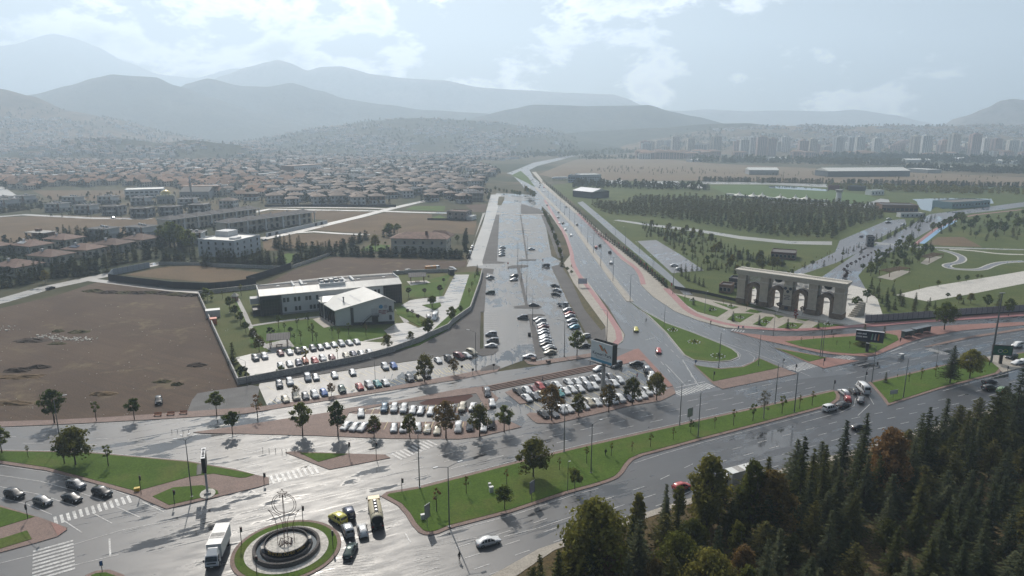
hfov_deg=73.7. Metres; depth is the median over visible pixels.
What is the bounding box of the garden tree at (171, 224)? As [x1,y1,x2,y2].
[163,221,179,246]
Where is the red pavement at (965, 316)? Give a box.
[857,312,1023,324]
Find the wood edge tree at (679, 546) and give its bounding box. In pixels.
[647,530,701,575]
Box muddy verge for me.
[561,264,604,329]
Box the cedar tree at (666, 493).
[656,484,672,533]
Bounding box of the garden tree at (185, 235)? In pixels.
[179,229,196,252]
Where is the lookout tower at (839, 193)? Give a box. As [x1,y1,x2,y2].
[835,189,842,201]
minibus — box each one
[431,311,438,320]
[855,381,870,394]
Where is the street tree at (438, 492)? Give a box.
[433,488,440,510]
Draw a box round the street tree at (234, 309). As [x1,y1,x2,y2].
[228,305,239,318]
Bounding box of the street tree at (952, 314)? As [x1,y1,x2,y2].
[932,301,961,329]
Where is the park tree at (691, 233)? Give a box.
[688,231,694,237]
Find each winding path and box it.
[941,250,1023,269]
[951,249,1023,254]
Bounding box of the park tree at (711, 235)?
[707,233,714,240]
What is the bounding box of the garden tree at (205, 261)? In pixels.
[202,253,208,266]
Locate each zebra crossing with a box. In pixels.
[32,540,74,575]
[53,495,131,523]
[269,465,319,483]
[391,440,436,459]
[675,383,714,395]
[786,362,817,371]
[833,355,853,359]
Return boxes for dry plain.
[539,159,1023,185]
[597,155,719,159]
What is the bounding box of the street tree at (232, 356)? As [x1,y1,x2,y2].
[227,342,239,364]
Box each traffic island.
[85,569,123,575]
[285,451,389,469]
[638,307,738,361]
[924,328,1023,346]
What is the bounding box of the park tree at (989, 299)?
[983,294,993,306]
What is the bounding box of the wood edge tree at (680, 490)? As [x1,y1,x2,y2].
[671,485,686,515]
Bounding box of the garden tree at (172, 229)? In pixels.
[167,227,177,248]
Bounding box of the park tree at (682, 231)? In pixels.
[679,228,685,234]
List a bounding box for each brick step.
[482,363,599,387]
[482,365,596,388]
[482,368,592,390]
[482,369,591,391]
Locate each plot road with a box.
[0,214,152,219]
[0,262,158,303]
[89,279,197,292]
[256,209,446,213]
[260,201,425,238]
[287,207,387,208]
[296,231,369,234]
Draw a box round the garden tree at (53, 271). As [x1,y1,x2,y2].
[49,264,56,278]
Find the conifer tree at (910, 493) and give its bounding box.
[897,466,932,506]
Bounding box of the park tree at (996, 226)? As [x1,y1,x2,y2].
[992,222,1000,230]
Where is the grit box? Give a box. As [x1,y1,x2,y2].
[134,486,139,491]
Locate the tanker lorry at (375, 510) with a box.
[366,495,383,529]
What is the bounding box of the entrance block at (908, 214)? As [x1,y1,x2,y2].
[896,212,923,216]
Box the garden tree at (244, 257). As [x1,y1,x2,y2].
[243,250,248,264]
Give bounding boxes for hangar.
[745,167,778,174]
[815,167,909,176]
[901,158,930,162]
[994,159,1017,163]
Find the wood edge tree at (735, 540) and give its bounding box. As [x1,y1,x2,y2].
[727,519,745,565]
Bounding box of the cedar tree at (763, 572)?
[759,566,767,575]
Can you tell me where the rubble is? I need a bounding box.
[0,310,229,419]
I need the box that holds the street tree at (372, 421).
[367,415,381,435]
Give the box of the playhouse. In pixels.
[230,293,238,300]
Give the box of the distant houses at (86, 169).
[0,157,498,177]
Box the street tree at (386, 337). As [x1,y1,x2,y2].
[381,333,391,346]
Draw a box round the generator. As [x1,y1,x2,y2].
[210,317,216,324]
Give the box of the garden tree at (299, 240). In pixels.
[295,236,301,249]
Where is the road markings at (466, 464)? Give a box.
[0,196,1021,574]
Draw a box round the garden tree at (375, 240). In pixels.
[370,234,379,250]
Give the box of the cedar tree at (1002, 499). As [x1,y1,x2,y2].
[984,476,1014,522]
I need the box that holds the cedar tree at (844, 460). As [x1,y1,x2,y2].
[832,419,855,474]
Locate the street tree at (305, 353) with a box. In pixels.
[301,348,308,364]
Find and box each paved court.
[263,340,294,351]
[313,317,334,327]
[407,281,430,284]
[644,181,678,186]
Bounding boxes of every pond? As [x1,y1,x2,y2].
[769,186,828,190]
[913,198,992,210]
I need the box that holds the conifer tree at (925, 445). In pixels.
[911,407,939,474]
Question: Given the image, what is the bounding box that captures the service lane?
[578,201,692,294]
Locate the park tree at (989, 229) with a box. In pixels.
[987,225,993,231]
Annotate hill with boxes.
[0,89,204,145]
[0,139,292,159]
[28,74,315,142]
[181,78,487,127]
[242,118,626,154]
[463,105,723,133]
[569,123,763,146]
[620,125,1023,154]
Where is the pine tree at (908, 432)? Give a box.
[902,429,918,453]
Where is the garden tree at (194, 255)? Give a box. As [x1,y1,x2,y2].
[190,248,198,261]
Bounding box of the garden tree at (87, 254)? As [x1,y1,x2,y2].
[84,252,92,269]
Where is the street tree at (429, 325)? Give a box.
[421,318,432,331]
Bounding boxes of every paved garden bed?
[878,270,910,279]
[921,256,940,264]
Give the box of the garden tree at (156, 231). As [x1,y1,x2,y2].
[154,225,163,237]
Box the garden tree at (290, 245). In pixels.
[286,234,294,250]
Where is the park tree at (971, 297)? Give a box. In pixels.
[967,293,975,303]
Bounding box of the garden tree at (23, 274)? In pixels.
[20,264,31,284]
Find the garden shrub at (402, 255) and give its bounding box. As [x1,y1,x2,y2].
[399,248,405,257]
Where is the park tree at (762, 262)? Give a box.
[757,259,765,267]
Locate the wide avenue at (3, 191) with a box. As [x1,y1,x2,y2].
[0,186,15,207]
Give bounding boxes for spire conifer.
[672,493,683,532]
[789,436,811,524]
[802,448,820,512]
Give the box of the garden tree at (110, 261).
[108,253,114,265]
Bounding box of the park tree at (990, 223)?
[987,219,994,228]
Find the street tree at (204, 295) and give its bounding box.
[199,288,213,300]
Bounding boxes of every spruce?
[535,554,545,575]
[883,296,890,306]
[891,298,897,309]
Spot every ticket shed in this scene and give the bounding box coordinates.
[719,281,734,293]
[728,275,737,287]
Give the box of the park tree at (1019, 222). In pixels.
[1013,217,1022,229]
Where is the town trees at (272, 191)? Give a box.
[56,159,476,203]
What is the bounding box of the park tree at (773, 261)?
[767,256,778,269]
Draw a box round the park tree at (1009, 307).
[1004,298,1017,315]
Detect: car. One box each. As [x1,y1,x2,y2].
[3,487,25,499]
[32,494,52,506]
[60,492,82,503]
[65,477,86,490]
[90,485,112,497]
[155,395,162,404]
[251,353,259,360]
[260,352,268,359]
[275,379,282,387]
[276,349,283,355]
[277,361,284,367]
[281,394,289,402]
[285,360,293,366]
[286,349,293,354]
[286,376,293,385]
[291,391,300,400]
[294,346,301,353]
[295,358,302,366]
[301,357,308,363]
[301,391,309,399]
[308,344,316,350]
[310,356,318,363]
[310,389,319,398]
[312,373,319,380]
[316,344,323,349]
[318,354,326,361]
[319,388,327,396]
[323,342,330,348]
[328,354,335,359]
[328,511,347,525]
[330,341,337,347]
[330,371,338,378]
[337,339,345,346]
[337,384,346,393]
[339,421,353,430]
[342,352,349,357]
[342,542,357,559]
[345,339,353,345]
[348,368,356,375]
[348,421,362,431]
[349,350,357,355]
[352,338,360,344]
[355,383,363,390]
[356,422,368,431]
[356,523,368,537]
[357,408,364,416]
[364,379,373,388]
[372,380,381,386]
[380,362,388,369]
[380,378,389,385]
[380,402,388,411]
[389,362,397,368]
[390,402,398,411]
[390,422,397,432]
[399,402,408,412]
[399,422,406,432]
[405,373,414,381]
[408,405,416,413]
[413,374,422,380]
[414,422,421,431]
[416,406,425,414]
[421,370,430,378]
[423,423,430,433]
[426,406,434,414]
[433,357,442,363]
[433,425,440,434]
[458,401,466,411]
[462,352,471,357]
[468,402,476,410]
[475,535,500,548]
[480,423,486,431]
[484,343,497,347]
[488,398,495,406]
[512,387,523,395]
[521,386,531,393]
[521,394,532,401]
[522,353,535,358]
[528,385,538,391]
[529,392,540,399]
[534,381,545,389]
[536,328,548,331]
[536,409,549,418]
[537,324,548,328]
[537,330,549,334]
[539,335,551,339]
[539,338,551,342]
[539,341,552,346]
[542,344,555,348]
[543,346,556,350]
[543,349,556,354]
[546,410,559,417]
[551,381,562,387]
[558,389,564,396]
[560,387,570,394]
[562,307,572,311]
[562,378,573,384]
[564,314,575,317]
[564,404,574,412]
[566,318,577,322]
[566,385,577,392]
[569,324,580,329]
[571,378,581,384]
[574,384,585,392]
[578,376,586,381]
[579,333,590,337]
[579,343,590,348]
[584,397,595,406]
[585,376,595,381]
[590,374,600,381]
[590,382,599,389]
[591,398,602,405]
[592,365,600,371]
[599,397,607,405]
[605,372,614,378]
[605,378,612,385]
[609,379,619,386]
[614,393,626,402]
[615,375,624,383]
[622,393,634,400]
[629,360,643,365]
[640,391,647,398]
[641,386,653,395]
[643,365,650,371]
[655,347,661,353]
[671,481,690,489]
[836,401,850,408]
[838,389,850,395]
[843,395,851,402]
[848,388,860,394]
[850,423,869,430]
[856,396,864,403]
[981,378,997,383]
[981,384,997,391]
[995,386,1006,391]
[1005,353,1018,359]
[1010,359,1023,364]
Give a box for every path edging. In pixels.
[940,250,1021,270]
[950,249,1014,254]
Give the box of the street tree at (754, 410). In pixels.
[749,404,757,420]
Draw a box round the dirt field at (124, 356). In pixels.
[0,282,241,420]
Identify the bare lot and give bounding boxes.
[268,257,466,283]
[466,204,486,211]
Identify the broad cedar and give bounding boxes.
[616,553,633,575]
[625,519,656,575]
[682,528,698,560]
[702,525,727,575]
[755,538,779,575]
[778,439,807,479]
[785,448,808,488]
[791,556,817,575]
[800,566,813,575]
[807,441,830,474]
[818,455,848,498]
[818,490,844,537]
[834,493,871,531]
[870,494,901,533]
[871,473,910,520]
[898,557,918,575]
[904,437,931,480]
[911,413,932,441]
[917,522,954,572]
[919,416,945,463]
[924,485,964,519]
[927,470,962,505]
[939,417,963,442]
[939,487,974,529]
[950,500,989,549]
[966,544,999,575]
[984,452,1018,498]
[985,447,1021,492]
[987,511,1021,562]
[988,550,1023,575]
[990,368,1023,441]
[998,497,1023,531]
[998,541,1023,575]
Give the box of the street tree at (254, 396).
[250,394,262,416]
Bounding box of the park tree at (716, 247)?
[712,243,719,255]
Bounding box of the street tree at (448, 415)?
[431,400,460,437]
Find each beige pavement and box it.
[532,172,847,330]
[543,201,623,343]
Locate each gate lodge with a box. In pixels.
[448,269,454,274]
[865,235,874,246]
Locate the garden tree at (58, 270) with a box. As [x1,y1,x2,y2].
[55,257,64,277]
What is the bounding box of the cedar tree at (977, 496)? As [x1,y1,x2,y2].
[970,474,985,523]
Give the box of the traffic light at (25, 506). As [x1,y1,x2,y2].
[24,500,45,518]
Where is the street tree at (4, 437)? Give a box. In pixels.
[0,425,10,452]
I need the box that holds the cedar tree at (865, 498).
[849,455,877,514]
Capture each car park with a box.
[259,347,590,404]
[342,361,670,427]
[476,193,590,357]
[638,240,702,272]
[702,182,830,186]
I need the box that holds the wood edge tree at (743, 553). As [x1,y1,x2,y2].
[730,544,759,575]
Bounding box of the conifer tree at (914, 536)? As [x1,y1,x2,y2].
[900,502,930,550]
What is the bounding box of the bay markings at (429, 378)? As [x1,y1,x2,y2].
[267,363,661,427]
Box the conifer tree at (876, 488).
[866,456,886,504]
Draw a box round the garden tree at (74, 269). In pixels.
[70,257,77,276]
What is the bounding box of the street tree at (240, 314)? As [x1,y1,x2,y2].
[234,312,243,324]
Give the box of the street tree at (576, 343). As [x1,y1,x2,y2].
[568,330,585,354]
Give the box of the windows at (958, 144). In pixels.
[949,138,960,146]
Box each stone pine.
[526,566,540,575]
[642,513,677,554]
[661,554,682,575]
[713,500,749,543]
[717,483,731,510]
[772,532,808,566]
[795,500,834,552]
[798,462,828,497]
[832,542,870,575]
[864,517,906,557]
[917,465,940,496]
[942,405,978,430]
[958,397,990,428]
[985,386,1023,416]
[998,506,1023,547]
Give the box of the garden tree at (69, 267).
[65,260,70,272]
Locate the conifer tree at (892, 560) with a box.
[874,525,905,575]
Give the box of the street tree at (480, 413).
[467,402,491,435]
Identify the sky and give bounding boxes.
[0,0,1023,125]
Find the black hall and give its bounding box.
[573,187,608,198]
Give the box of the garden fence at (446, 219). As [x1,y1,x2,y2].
[427,218,466,220]
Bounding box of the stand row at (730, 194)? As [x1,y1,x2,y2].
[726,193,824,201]
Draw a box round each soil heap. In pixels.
[0,374,43,378]
[0,400,33,405]
[2,367,31,372]
[11,338,50,342]
[25,364,51,368]
[49,342,67,344]
[52,329,64,332]
[67,330,90,333]
[82,289,103,292]
[89,391,117,396]
[97,290,118,293]
[114,291,131,293]
[128,291,146,294]
[144,290,158,293]
[151,379,170,383]
[154,291,173,294]
[165,292,186,295]
[171,382,183,385]
[179,293,200,296]
[186,362,207,366]
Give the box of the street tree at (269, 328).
[266,327,274,333]
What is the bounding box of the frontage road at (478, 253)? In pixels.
[467,194,500,266]
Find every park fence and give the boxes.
[675,286,735,300]
[865,305,1023,322]
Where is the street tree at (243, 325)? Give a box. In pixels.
[241,322,250,329]
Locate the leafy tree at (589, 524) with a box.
[556,495,634,575]
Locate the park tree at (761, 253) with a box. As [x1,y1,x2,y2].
[757,250,764,258]
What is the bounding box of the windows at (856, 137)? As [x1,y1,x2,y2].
[855,137,865,143]
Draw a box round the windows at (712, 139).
[711,139,721,148]
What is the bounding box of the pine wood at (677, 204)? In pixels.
[591,192,883,219]
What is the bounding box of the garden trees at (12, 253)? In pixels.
[0,227,174,277]
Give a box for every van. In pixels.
[304,372,311,381]
[340,522,354,538]
[342,505,355,520]
[443,354,451,362]
[453,351,464,359]
[454,420,461,432]
[466,347,477,355]
[466,418,473,430]
[483,386,490,396]
[485,290,494,294]
[485,330,496,336]
[486,337,498,342]
[487,417,494,428]
[517,314,527,319]
[535,318,546,323]
[556,404,567,414]
[582,380,593,390]
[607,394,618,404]
[610,360,622,368]
[822,403,837,412]
[1011,341,1023,347]
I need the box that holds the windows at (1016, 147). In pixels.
[1006,142,1018,154]
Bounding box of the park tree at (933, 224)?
[930,222,935,230]
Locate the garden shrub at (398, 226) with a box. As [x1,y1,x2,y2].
[394,223,401,233]
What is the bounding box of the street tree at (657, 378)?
[646,371,666,399]
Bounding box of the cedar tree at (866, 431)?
[848,413,874,460]
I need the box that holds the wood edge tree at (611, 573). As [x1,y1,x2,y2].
[603,553,625,575]
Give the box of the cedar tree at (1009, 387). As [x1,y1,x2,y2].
[1001,383,1012,422]
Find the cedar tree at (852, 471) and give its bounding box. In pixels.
[845,449,859,490]
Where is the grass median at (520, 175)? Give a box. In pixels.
[512,171,534,186]
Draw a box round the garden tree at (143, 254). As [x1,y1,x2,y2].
[141,247,147,260]
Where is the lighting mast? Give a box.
[990,292,1004,361]
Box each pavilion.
[266,332,290,348]
[408,272,425,280]
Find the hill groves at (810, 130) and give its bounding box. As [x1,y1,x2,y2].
[670,123,1023,148]
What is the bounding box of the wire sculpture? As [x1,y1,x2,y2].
[268,489,299,546]
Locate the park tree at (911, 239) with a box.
[907,235,913,242]
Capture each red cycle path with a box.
[544,200,622,344]
[577,213,1023,330]
[916,209,1020,243]
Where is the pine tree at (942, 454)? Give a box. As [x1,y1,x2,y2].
[925,445,953,477]
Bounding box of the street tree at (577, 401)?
[571,392,586,415]
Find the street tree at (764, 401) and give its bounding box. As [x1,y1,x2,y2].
[757,390,770,417]
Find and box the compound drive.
[236,275,468,374]
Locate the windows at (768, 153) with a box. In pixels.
[767,139,776,155]
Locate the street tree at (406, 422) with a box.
[401,413,417,437]
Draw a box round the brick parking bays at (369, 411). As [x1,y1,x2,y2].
[352,408,472,413]
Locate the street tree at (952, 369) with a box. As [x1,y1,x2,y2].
[936,345,963,382]
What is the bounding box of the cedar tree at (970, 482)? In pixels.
[958,470,977,506]
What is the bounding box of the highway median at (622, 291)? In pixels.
[534,187,632,301]
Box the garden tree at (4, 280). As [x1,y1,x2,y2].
[1,273,7,286]
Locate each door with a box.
[207,311,218,316]
[371,308,377,314]
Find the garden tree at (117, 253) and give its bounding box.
[114,246,124,264]
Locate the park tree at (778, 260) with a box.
[776,257,781,266]
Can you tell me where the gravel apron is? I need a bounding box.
[188,385,258,410]
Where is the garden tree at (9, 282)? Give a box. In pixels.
[7,277,13,287]
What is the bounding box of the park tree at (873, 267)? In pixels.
[866,263,875,275]
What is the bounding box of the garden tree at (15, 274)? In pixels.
[13,271,20,284]
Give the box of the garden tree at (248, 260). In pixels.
[245,250,251,264]
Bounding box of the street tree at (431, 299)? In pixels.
[427,296,435,303]
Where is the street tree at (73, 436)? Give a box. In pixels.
[48,425,94,464]
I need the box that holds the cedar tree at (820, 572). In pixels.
[816,567,824,575]
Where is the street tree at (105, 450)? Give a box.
[101,445,111,465]
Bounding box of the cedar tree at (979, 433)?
[973,424,986,464]
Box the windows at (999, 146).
[991,139,1002,149]
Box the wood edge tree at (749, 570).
[739,564,756,575]
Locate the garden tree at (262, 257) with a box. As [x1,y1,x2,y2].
[259,247,264,264]
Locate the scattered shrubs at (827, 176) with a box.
[663,169,992,180]
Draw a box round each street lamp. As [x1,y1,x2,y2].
[53,394,66,433]
[173,433,196,496]
[417,429,430,487]
[433,460,462,526]
[466,329,476,370]
[557,319,564,356]
[563,403,574,451]
[590,419,602,472]
[679,381,689,424]
[697,388,709,436]
[774,361,786,403]
[794,369,805,411]
[868,343,875,381]
[898,355,908,396]
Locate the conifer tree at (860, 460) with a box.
[842,438,873,502]
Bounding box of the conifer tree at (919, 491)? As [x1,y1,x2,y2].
[899,474,937,533]
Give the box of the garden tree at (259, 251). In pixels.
[257,249,262,264]
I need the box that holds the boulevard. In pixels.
[0,325,1023,575]
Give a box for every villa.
[0,174,13,176]
[0,195,13,197]
[0,197,20,207]
[0,242,12,252]
[0,258,45,276]
[6,180,23,188]
[9,239,53,253]
[13,193,37,203]
[19,183,35,189]
[25,248,76,265]
[26,174,44,178]
[28,178,45,186]
[42,233,86,247]
[43,201,71,211]
[47,179,60,186]
[57,176,71,184]
[60,242,107,257]
[62,195,86,204]
[69,178,83,185]
[72,203,100,213]
[80,174,96,177]
[82,179,95,186]
[85,225,119,239]
[88,177,102,185]
[92,238,136,252]
[95,175,110,179]
[95,194,120,203]
[99,204,126,214]
[103,178,115,184]
[113,177,123,183]
[120,233,160,247]
[121,178,135,185]
[124,223,156,235]
[128,206,155,217]
[129,195,153,204]
[136,176,151,180]
[136,179,151,186]
[148,174,162,182]
[156,205,183,215]
[156,214,184,228]
[158,178,172,186]
[164,173,177,177]
[172,178,188,186]
[176,212,198,228]
[177,181,191,188]
[177,197,199,206]
[177,229,207,244]
[186,203,211,212]
[190,176,201,180]
[191,211,212,227]
[204,179,220,183]
[204,209,224,225]
[214,186,225,195]
[214,217,248,232]
[215,208,237,219]
[218,181,235,185]
[218,197,239,207]
[223,186,233,193]
[224,179,240,188]
[228,189,245,199]
[230,206,247,217]
[239,176,253,180]
[239,205,260,215]
[239,214,266,232]
[240,173,251,177]
[243,191,259,200]
[244,184,262,189]
[254,175,270,179]
[254,188,269,196]
[256,179,271,182]
[258,212,283,229]
[265,184,278,190]
[265,191,282,202]
[273,179,287,185]
[274,210,299,226]
[276,190,286,196]
[278,174,291,179]
[284,180,296,186]
[285,187,300,192]
[285,195,299,204]
[287,191,303,201]
[288,178,303,181]
[290,208,315,224]
[294,174,307,179]
[298,187,306,192]
[299,184,312,189]
[309,185,320,189]
[310,192,326,203]
[315,184,329,188]
[317,188,331,193]
[318,180,330,185]
[321,175,331,179]
[327,190,343,193]
[328,192,345,203]
[331,182,347,186]
[335,187,349,192]
[336,173,348,177]
[344,189,356,199]
[346,181,359,185]
[346,184,361,190]
[349,193,365,204]
[350,190,368,201]
[357,175,369,184]
[360,181,376,189]
[362,189,376,193]
[363,184,378,190]
[368,192,385,203]
[380,178,393,181]
[380,187,392,193]
[383,182,397,187]
[384,189,397,198]
[396,183,411,187]
[399,187,414,197]
[408,186,425,194]
[409,178,422,186]
[422,180,434,184]
[423,192,438,201]
[424,188,439,198]
[427,184,444,188]
[430,175,442,180]
[434,187,448,195]
[437,180,451,184]
[443,190,457,198]
[445,172,458,175]
[452,176,465,179]
[452,179,466,184]
[452,185,469,191]
[455,192,472,203]
[459,174,470,177]
[467,178,482,186]
[467,185,483,193]
[473,190,475,200]
[476,190,479,200]
[480,190,482,200]
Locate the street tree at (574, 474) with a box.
[567,467,583,488]
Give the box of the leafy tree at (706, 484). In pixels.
[686,452,736,525]
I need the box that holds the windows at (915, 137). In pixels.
[911,137,920,153]
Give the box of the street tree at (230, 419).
[220,411,240,434]
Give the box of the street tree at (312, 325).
[308,323,314,340]
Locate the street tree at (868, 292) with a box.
[862,289,873,302]
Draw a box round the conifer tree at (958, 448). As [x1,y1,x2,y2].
[946,411,979,471]
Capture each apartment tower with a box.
[641,142,651,149]
[647,140,654,149]
[655,139,663,149]
[658,145,669,149]
[664,140,670,148]
[670,135,679,150]
[686,137,694,150]
[699,143,706,149]
[710,135,721,151]
[733,140,739,151]
[739,138,749,155]
[748,136,756,153]
[755,136,767,155]
[767,137,776,155]
[776,141,780,150]
[780,136,790,151]
[798,139,808,151]
[808,138,817,152]
[820,146,831,151]
[832,136,843,152]
[839,135,845,150]
[847,136,855,150]
[854,136,865,150]
[871,137,882,152]
[888,144,900,153]
[894,141,904,151]
[908,135,921,153]
[919,134,932,153]
[935,143,945,153]
[938,139,947,151]
[946,133,961,152]
[966,133,982,156]
[980,137,992,154]
[989,138,1002,149]
[1005,139,1019,154]
[1018,140,1023,152]
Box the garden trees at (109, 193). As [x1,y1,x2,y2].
[0,191,250,216]
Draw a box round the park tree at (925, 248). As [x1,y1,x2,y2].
[921,243,930,254]
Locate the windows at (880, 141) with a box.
[872,139,881,150]
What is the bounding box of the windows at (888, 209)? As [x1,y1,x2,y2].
[883,208,917,210]
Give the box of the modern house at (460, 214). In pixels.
[447,209,475,220]
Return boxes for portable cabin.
[205,308,219,317]
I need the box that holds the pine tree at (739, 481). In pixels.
[727,475,744,511]
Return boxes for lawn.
[0,451,254,489]
[0,507,34,526]
[0,530,31,547]
[91,572,114,575]
[152,485,218,504]
[203,271,480,377]
[234,522,336,575]
[235,301,385,351]
[260,329,447,373]
[274,253,293,263]
[301,453,344,461]
[360,244,389,251]
[387,391,835,531]
[396,306,423,325]
[404,275,449,296]
[405,206,444,210]
[423,302,440,309]
[433,272,480,329]
[552,180,1023,324]
[632,303,737,360]
[676,294,727,316]
[695,358,779,380]
[710,185,876,203]
[715,302,736,308]
[727,313,753,321]
[745,309,762,312]
[754,316,773,325]
[776,348,826,361]
[777,322,802,328]
[785,333,898,353]
[812,322,841,327]
[872,358,998,402]
[1018,353,1023,364]
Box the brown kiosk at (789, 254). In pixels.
[771,248,796,259]
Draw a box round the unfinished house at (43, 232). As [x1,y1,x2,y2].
[24,228,56,237]
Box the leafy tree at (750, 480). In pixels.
[736,457,766,536]
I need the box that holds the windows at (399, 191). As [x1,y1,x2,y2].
[399,191,412,196]
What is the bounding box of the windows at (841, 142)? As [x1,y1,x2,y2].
[833,140,842,152]
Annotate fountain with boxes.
[252,526,319,568]
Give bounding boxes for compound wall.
[198,270,481,384]
[198,284,257,294]
[393,269,447,273]
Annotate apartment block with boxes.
[635,149,646,157]
[638,152,650,158]
[641,151,654,158]
[655,150,669,158]
[669,151,683,158]
[686,152,699,158]
[700,151,712,157]
[710,150,720,157]
[732,151,747,156]
[790,150,801,158]
[802,151,816,158]
[819,150,833,155]
[940,152,956,155]
[989,149,1002,156]
[999,150,1014,156]
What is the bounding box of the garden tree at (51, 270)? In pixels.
[48,260,58,277]
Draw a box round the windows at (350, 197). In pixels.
[350,197,364,203]
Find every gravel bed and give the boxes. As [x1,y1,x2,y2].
[399,394,480,406]
[476,268,497,355]
[480,364,499,370]
[482,215,504,263]
[497,197,503,204]
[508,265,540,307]
[514,214,548,214]
[519,215,535,260]
[520,314,549,360]
[521,204,542,213]
[541,215,563,257]
[551,265,605,340]
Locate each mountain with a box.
[0,34,238,94]
[214,60,935,126]
[944,99,1023,125]
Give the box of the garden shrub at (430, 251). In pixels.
[428,247,434,258]
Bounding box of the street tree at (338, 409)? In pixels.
[327,400,346,435]
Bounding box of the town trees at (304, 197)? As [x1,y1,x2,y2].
[0,157,500,204]
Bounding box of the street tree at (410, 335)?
[406,331,413,339]
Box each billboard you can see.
[196,447,215,498]
[588,338,616,392]
[855,329,884,351]
[991,344,1013,363]
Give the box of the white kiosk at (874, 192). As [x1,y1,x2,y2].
[865,189,884,194]
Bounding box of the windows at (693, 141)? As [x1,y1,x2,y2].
[687,140,694,149]
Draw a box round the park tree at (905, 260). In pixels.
[903,258,908,265]
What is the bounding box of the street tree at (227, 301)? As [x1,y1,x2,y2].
[224,296,234,306]
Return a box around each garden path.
[237,298,265,347]
[252,316,319,325]
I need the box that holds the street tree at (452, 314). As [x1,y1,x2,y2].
[446,306,456,318]
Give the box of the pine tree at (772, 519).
[743,494,789,542]
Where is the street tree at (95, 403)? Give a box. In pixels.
[90,401,99,420]
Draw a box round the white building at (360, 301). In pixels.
[250,273,401,325]
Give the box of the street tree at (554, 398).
[538,384,565,420]
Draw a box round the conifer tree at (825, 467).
[813,444,839,518]
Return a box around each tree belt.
[511,147,639,156]
[572,178,709,189]
[579,154,700,159]
[681,147,988,155]
[689,153,906,165]
[698,176,1023,187]
[723,194,871,205]
[816,151,1023,164]
[826,181,1023,192]
[883,184,1023,194]
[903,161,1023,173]
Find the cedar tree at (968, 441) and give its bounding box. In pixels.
[951,418,979,470]
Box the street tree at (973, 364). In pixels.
[956,348,990,377]
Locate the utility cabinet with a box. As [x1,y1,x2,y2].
[489,485,493,492]
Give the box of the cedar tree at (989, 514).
[975,482,1002,543]
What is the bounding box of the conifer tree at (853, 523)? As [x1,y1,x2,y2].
[833,488,872,542]
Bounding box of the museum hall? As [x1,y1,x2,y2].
[575,173,600,181]
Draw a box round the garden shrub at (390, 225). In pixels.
[383,223,393,229]
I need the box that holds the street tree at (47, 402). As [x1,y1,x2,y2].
[34,389,66,422]
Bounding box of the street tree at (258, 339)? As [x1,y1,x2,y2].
[253,335,264,351]
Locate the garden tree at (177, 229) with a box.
[172,225,184,242]
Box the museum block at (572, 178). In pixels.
[568,174,580,182]
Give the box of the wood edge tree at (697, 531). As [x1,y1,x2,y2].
[677,517,710,549]
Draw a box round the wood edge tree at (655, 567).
[644,557,666,575]
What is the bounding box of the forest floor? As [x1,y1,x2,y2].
[517,414,1023,575]
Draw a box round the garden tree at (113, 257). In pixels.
[111,254,116,264]
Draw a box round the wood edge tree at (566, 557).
[551,548,585,575]
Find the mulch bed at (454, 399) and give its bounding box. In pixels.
[420,394,472,404]
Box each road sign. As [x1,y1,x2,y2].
[424,502,429,526]
[529,479,534,500]
[578,278,586,283]
[687,407,692,420]
[890,389,897,394]
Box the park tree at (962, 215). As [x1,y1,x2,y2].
[957,212,967,221]
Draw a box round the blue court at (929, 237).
[920,221,956,243]
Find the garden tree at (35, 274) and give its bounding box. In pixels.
[30,261,38,280]
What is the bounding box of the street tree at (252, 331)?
[248,328,258,339]
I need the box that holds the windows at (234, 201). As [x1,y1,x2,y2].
[220,201,238,206]
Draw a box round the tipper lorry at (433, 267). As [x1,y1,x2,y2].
[425,265,439,268]
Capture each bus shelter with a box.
[900,329,912,337]
[911,326,923,335]
[920,324,931,332]
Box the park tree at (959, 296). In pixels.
[956,294,961,302]
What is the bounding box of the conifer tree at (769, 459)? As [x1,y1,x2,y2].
[763,457,778,503]
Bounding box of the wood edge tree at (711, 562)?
[678,545,738,575]
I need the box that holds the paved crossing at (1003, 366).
[987,355,1020,372]
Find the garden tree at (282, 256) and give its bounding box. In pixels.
[278,248,287,265]
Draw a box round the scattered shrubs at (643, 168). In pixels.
[591,165,702,174]
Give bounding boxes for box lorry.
[203,522,230,567]
[724,462,755,487]
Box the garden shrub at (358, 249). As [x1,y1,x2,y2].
[356,246,360,256]
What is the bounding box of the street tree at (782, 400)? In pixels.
[780,395,787,410]
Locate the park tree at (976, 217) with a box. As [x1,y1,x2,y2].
[973,215,980,225]
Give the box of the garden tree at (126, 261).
[124,251,129,262]
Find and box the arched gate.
[735,266,865,319]
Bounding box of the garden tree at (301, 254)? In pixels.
[299,248,304,261]
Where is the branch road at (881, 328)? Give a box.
[727,316,1023,335]
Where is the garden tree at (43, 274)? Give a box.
[39,270,49,282]
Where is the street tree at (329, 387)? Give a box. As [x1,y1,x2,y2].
[327,382,335,395]
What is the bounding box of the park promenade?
[898,271,1023,300]
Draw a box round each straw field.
[0,215,156,243]
[32,190,124,200]
[126,265,258,282]
[260,210,370,222]
[263,234,362,250]
[314,212,476,234]
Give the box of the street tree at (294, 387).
[291,385,299,392]
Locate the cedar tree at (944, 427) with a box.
[935,398,954,446]
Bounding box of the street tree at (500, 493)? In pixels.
[494,484,513,508]
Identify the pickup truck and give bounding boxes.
[557,302,568,306]
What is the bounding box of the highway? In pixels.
[507,155,851,396]
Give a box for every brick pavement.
[0,367,499,426]
[0,450,268,508]
[0,505,66,552]
[193,386,520,438]
[467,213,484,261]
[505,389,527,403]
[524,353,590,364]
[526,387,675,423]
[606,349,672,386]
[693,358,796,388]
[732,322,1023,356]
[773,347,856,367]
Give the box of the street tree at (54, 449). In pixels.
[50,442,69,462]

